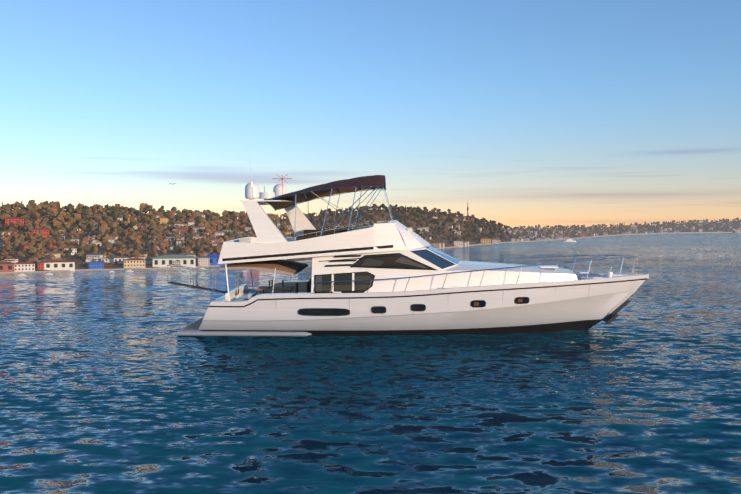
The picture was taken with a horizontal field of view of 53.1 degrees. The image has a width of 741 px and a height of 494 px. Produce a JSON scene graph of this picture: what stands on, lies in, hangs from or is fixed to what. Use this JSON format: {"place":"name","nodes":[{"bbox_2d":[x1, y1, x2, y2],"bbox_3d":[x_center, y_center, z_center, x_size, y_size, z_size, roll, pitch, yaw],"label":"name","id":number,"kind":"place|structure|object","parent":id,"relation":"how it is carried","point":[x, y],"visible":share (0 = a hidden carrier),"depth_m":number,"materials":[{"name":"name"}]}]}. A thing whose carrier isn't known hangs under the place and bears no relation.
{"place":"outdoors","nodes":[
{"label":"outdoors","id":0,"kind":"place"},
{"bbox_2d":[0,241,512,273],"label":"quay","id":1,"kind":"structure","parent":0,"point":[173,267],"depth_m":66.37,"materials":[{"name":"grey concrete"}]},
{"bbox_2d":[0,200,517,270],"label":"land","id":2,"kind":"structure","parent":0,"point":[102,248],"depth_m":94.06,"materials":[{"name":"green plant"}]},
{"bbox_2d":[0,217,285,271],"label":"waterfront buildings","id":3,"kind":"structure","parent":2,"relation":"on","point":[158,261],"depth_m":67.39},
{"bbox_2d":[0,211,499,267],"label":"houses","id":4,"kind":"structure","parent":2,"relation":"on","point":[202,260],"depth_m":86.99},
{"bbox_2d":[0,233,740,493],"bbox_3d":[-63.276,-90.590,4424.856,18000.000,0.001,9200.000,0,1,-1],"label":"water","id":5,"kind":"structure","parent":0,"point":[112,383],"depth_m":15.70,"materials":[{"name":"teal liquid"}]},
{"bbox_2d":[198,274,648,334],"bbox_3d":[1.773,2.255,26.188,15.909,2.650,4.400,0,3,2],"label":"hull","id":6,"kind":"object","parent":5,"relation":"in","point":[578,307],"visible":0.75,"depth_m":24.34,"materials":[{"name":"white"}]},
{"bbox_2d":[167,264,238,294],"bbox_3d":[-5.866,1.139,25.968,2.432,1.074,0.416,0,3,2],"label":"passerelle","id":7,"kind":"object","parent":6,"relation":"attached to","point":[197,287],"visible":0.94,"depth_m":25.89,"materials":[{"name":"silver metal"}]},
{"bbox_2d":[177,318,311,335],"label":"swim platform","id":8,"kind":"structure","parent":6,"relation":"attached to","point":[233,333],"depth_m":24.29,"materials":[{"name":"white plastic"}]},
{"bbox_2d":[181,317,203,329],"bbox_3d":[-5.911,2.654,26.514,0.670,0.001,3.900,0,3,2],"label":"steps","id":9,"kind":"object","parent":8,"relation":"on","point":[195,325],"visible":0.4,"depth_m":25.46,"materials":[{"name":"grey"}]},
{"bbox_2d":[298,298,528,315],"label":"portholes","id":10,"kind":"object","parent":6,"relation":"on","point":[328,312],"visible":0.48,"depth_m":24.12,"materials":[{"name":"black glass"}]},
{"bbox_2d":[298,297,528,315],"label":"porthole frames","id":11,"kind":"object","parent":6,"relation":"attached to","point":[410,307],"visible":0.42,"depth_m":24.10,"materials":[{"name":"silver metal"}]},
{"bbox_2d":[316,257,522,305],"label":"interior hints","id":12,"kind":"object","parent":6,"relation":"on","point":[366,262],"visible":0.54,"depth_m":24.46,"materials":[{"name":"grey"}]},
{"bbox_2d":[209,278,646,306],"bbox_3d":[2.206,1.471,26.127,14.860,0.782,4.424,0,3,2],"label":"rub rail","id":13,"kind":"object","parent":6,"relation":"attached to","point":[433,294],"visible":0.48,"depth_m":24.12,"materials":[{"name":"black"}]},
{"bbox_2d":[212,273,648,301],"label":"deck","id":14,"kind":"structure","parent":6,"relation":"on","point":[302,287],"depth_m":28.17,"materials":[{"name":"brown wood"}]},
{"bbox_2d":[225,259,292,300],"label":"support poles","id":15,"kind":"object","parent":14,"relation":"on","point":[251,279],"visible":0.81,"depth_m":24.41,"materials":[{"name":"white metal"}]},
{"bbox_2d":[220,259,307,275],"bbox_3d":[-3.675,0.671,26.314,2.450,0.335,3.860,0,3,2],"label":"overhang","id":16,"kind":"object","parent":15,"relation":"on","point":[289,267],"visible":0.83,"depth_m":25.25,"materials":[{"name":"white plastic"}]},
{"bbox_2d":[225,279,311,300],"bbox_3d":[-3.524,1.737,26.368,2.610,1.040,3.000,0,3,2],"label":"aft deck seating","id":17,"kind":"object","parent":14,"relation":"on","point":[244,294],"visible":0.42,"depth_m":26.50,"materials":[{"name":"white wood"}]},
{"bbox_2d":[311,243,577,292],"bbox_3d":[2.615,0.708,26.068,9.040,1.729,3.560,0,3,2],"label":"superstructure","id":18,"kind":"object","parent":14,"relation":"on","point":[528,274],"depth_m":24.51,"materials":[{"name":"white plastic"}]},
{"bbox_2d":[218,220,429,263],"bbox_3d":[-1.433,-0.234,26.175,7.080,1.390,3.900,0,3,2],"label":"flybridge","id":19,"kind":"object","parent":18,"relation":"on","point":[396,234],"visible":0.94,"depth_m":24.29,"materials":[{"name":"white plastic"}]},
{"bbox_2d":[240,200,315,243],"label":"radar arch","id":20,"kind":"structure","parent":19,"relation":"on","point":[266,229],"depth_m":24.39,"materials":[{"name":"white plastic"}]},
{"bbox_2d":[245,182,286,199],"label":"radar domes","id":21,"kind":"structure","parent":20,"relation":"on","point":[276,192],"depth_m":25.89,"materials":[{"name":"white plastic"}]},
{"bbox_2d":[272,174,291,199],"bbox_3d":[-3.145,-2.118,26.387,0.700,0.935,0.560,0,3,2],"label":"tv antenna","id":22,"kind":"object","parent":20,"relation":"on","point":[282,184],"visible":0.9,"depth_m":26.37,"materials":[{"name":"red"}]},
{"bbox_2d":[222,245,392,260],"bbox_3d":[-1.992,0.094,26.215,5.620,0.540,3.908,0,3,2],"label":"stripe","id":23,"kind":"object","parent":19,"relation":"on","point":[305,253],"visible":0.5,"depth_m":24.27,"materials":[{"name":"black"}]},
{"bbox_2d":[258,181,393,240],"bbox_3d":[-1.426,-1.409,26.108,4.463,2.204,3.746,0,3,2],"label":"bimini frame","id":24,"kind":"object","parent":19,"relation":"on","point":[355,191],"visible":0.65,"depth_m":24.47,"materials":[{"name":"silver metal"}]},
{"bbox_2d":[260,175,385,209],"bbox_3d":[-1.570,-1.907,26.086,4.170,1.242,3.240,0,3,2],"label":"bimini canvas","id":25,"kind":"object","parent":24,"relation":"on","point":[372,181],"visible":0.94,"depth_m":26.00,"materials":[{"name":"black fabric"}]},
{"bbox_2d":[296,223,376,240],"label":"flybridge seats","id":26,"kind":"object","parent":19,"relation":"on","point":[313,235],"visible":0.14,"depth_m":27.26,"materials":[{"name":"leather"}]},
{"bbox_2d":[316,255,364,292],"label":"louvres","id":27,"kind":"object","parent":18,"relation":"attached to","point":[339,256],"visible":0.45,"depth_m":24.50,"materials":[{"name":"black"}]},
{"bbox_2d":[314,253,431,292],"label":"frames","id":28,"kind":"structure","parent":18,"relation":"attached to","point":[366,271],"depth_m":24.45,"materials":[{"name":"black"}]},
{"bbox_2d":[315,246,459,291],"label":"windows","id":29,"kind":"structure","parent":18,"relation":"attached to","point":[429,256],"depth_m":24.48,"materials":[{"name":"black glass"}]},
{"bbox_2d":[332,267,436,291],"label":"window trim","id":30,"kind":"structure","parent":29,"relation":"attached to","point":[374,268],"depth_m":24.45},
{"bbox_2d":[537,265,557,267],"bbox_3d":[6.192,0.686,25.925,0.620,0.050,0.620,0,3,2],"label":"hatch","id":31,"kind":"object","parent":18,"relation":"on","point":[547,266],"visible":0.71,"depth_m":25.68,"materials":[{"name":"white plastic"}]},
{"bbox_2d":[295,221,637,292],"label":"rails","id":32,"kind":"object","parent":14,"relation":"on","point":[475,260],"visible":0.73,"depth_m":24.42,"materials":[{"name":"silver metal"}]},
{"bbox_2d":[333,227,622,292],"bbox_3d":[3.811,0.330,25.999,9.915,2.099,4.307,0,3,2],"label":"deck gear","id":33,"kind":"object","parent":14,"relation":"on","point":[609,274],"visible":0.62,"depth_m":25.74,"materials":[{"name":"white"}]},
{"bbox_2d":[576,274,606,279],"bbox_3d":[7.641,1.034,25.888,0.850,0.100,1.250,0,3,2],"label":"windlass","id":34,"kind":"object","parent":14,"relation":"on","point":[583,276],"visible":0.64,"depth_m":25.41,"materials":[{"name":"white metal"}]},
{"bbox_2d":[275,285,589,314],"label":"weep marks","id":35,"kind":"object","parent":6,"relation":"on","point":[421,312],"visible":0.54,"depth_m":24.16,"materials":[{"name":"grey"}]},
{"bbox_2d":[603,300,629,323],"bbox_3d":[8.624,2.245,25.917,0.880,0.810,0.640,0,3,2],"label":"anchor","id":36,"kind":"object","parent":6,"relation":"attached to","point":[610,318],"visible":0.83,"depth_m":25.84,"materials":[{"name":"black metal"}]},
{"bbox_2d":[0,0,740,228],"label":"sky","id":37,"kind":"structure","parent":0,"point":[518,113],"materials":[{"name":"blue"}]},
{"bbox_2d":[496,219,740,241],"bbox_3d":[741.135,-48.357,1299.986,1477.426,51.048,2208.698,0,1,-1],"label":"houses","id":38,"kind":"structure","parent":0,"point":[559,237],"depth_m":503.26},
{"bbox_2d":[503,232,740,242],"bbox_3d":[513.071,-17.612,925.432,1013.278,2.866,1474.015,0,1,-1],"label":"quay","id":39,"kind":"structure","parent":0,"point":[616,235],"depth_m":568.90,"materials":[{"name":"grey concrete"}]},
{"bbox_2d":[504,221,740,241],"bbox_3d":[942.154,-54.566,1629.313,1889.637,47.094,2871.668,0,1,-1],"label":"land","id":40,"kind":"structure","parent":0,"point":[650,228],"depth_m":890.77,"materials":[{"name":"green plant"}]},
{"bbox_2d":[487,217,740,240],"bbox_3d":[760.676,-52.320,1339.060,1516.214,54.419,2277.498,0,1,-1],"label":"distant coastline","id":41,"kind":"structure","parent":40,"relation":"on","point":[624,226],"depth_m":717.15,"materials":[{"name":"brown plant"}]}
]}

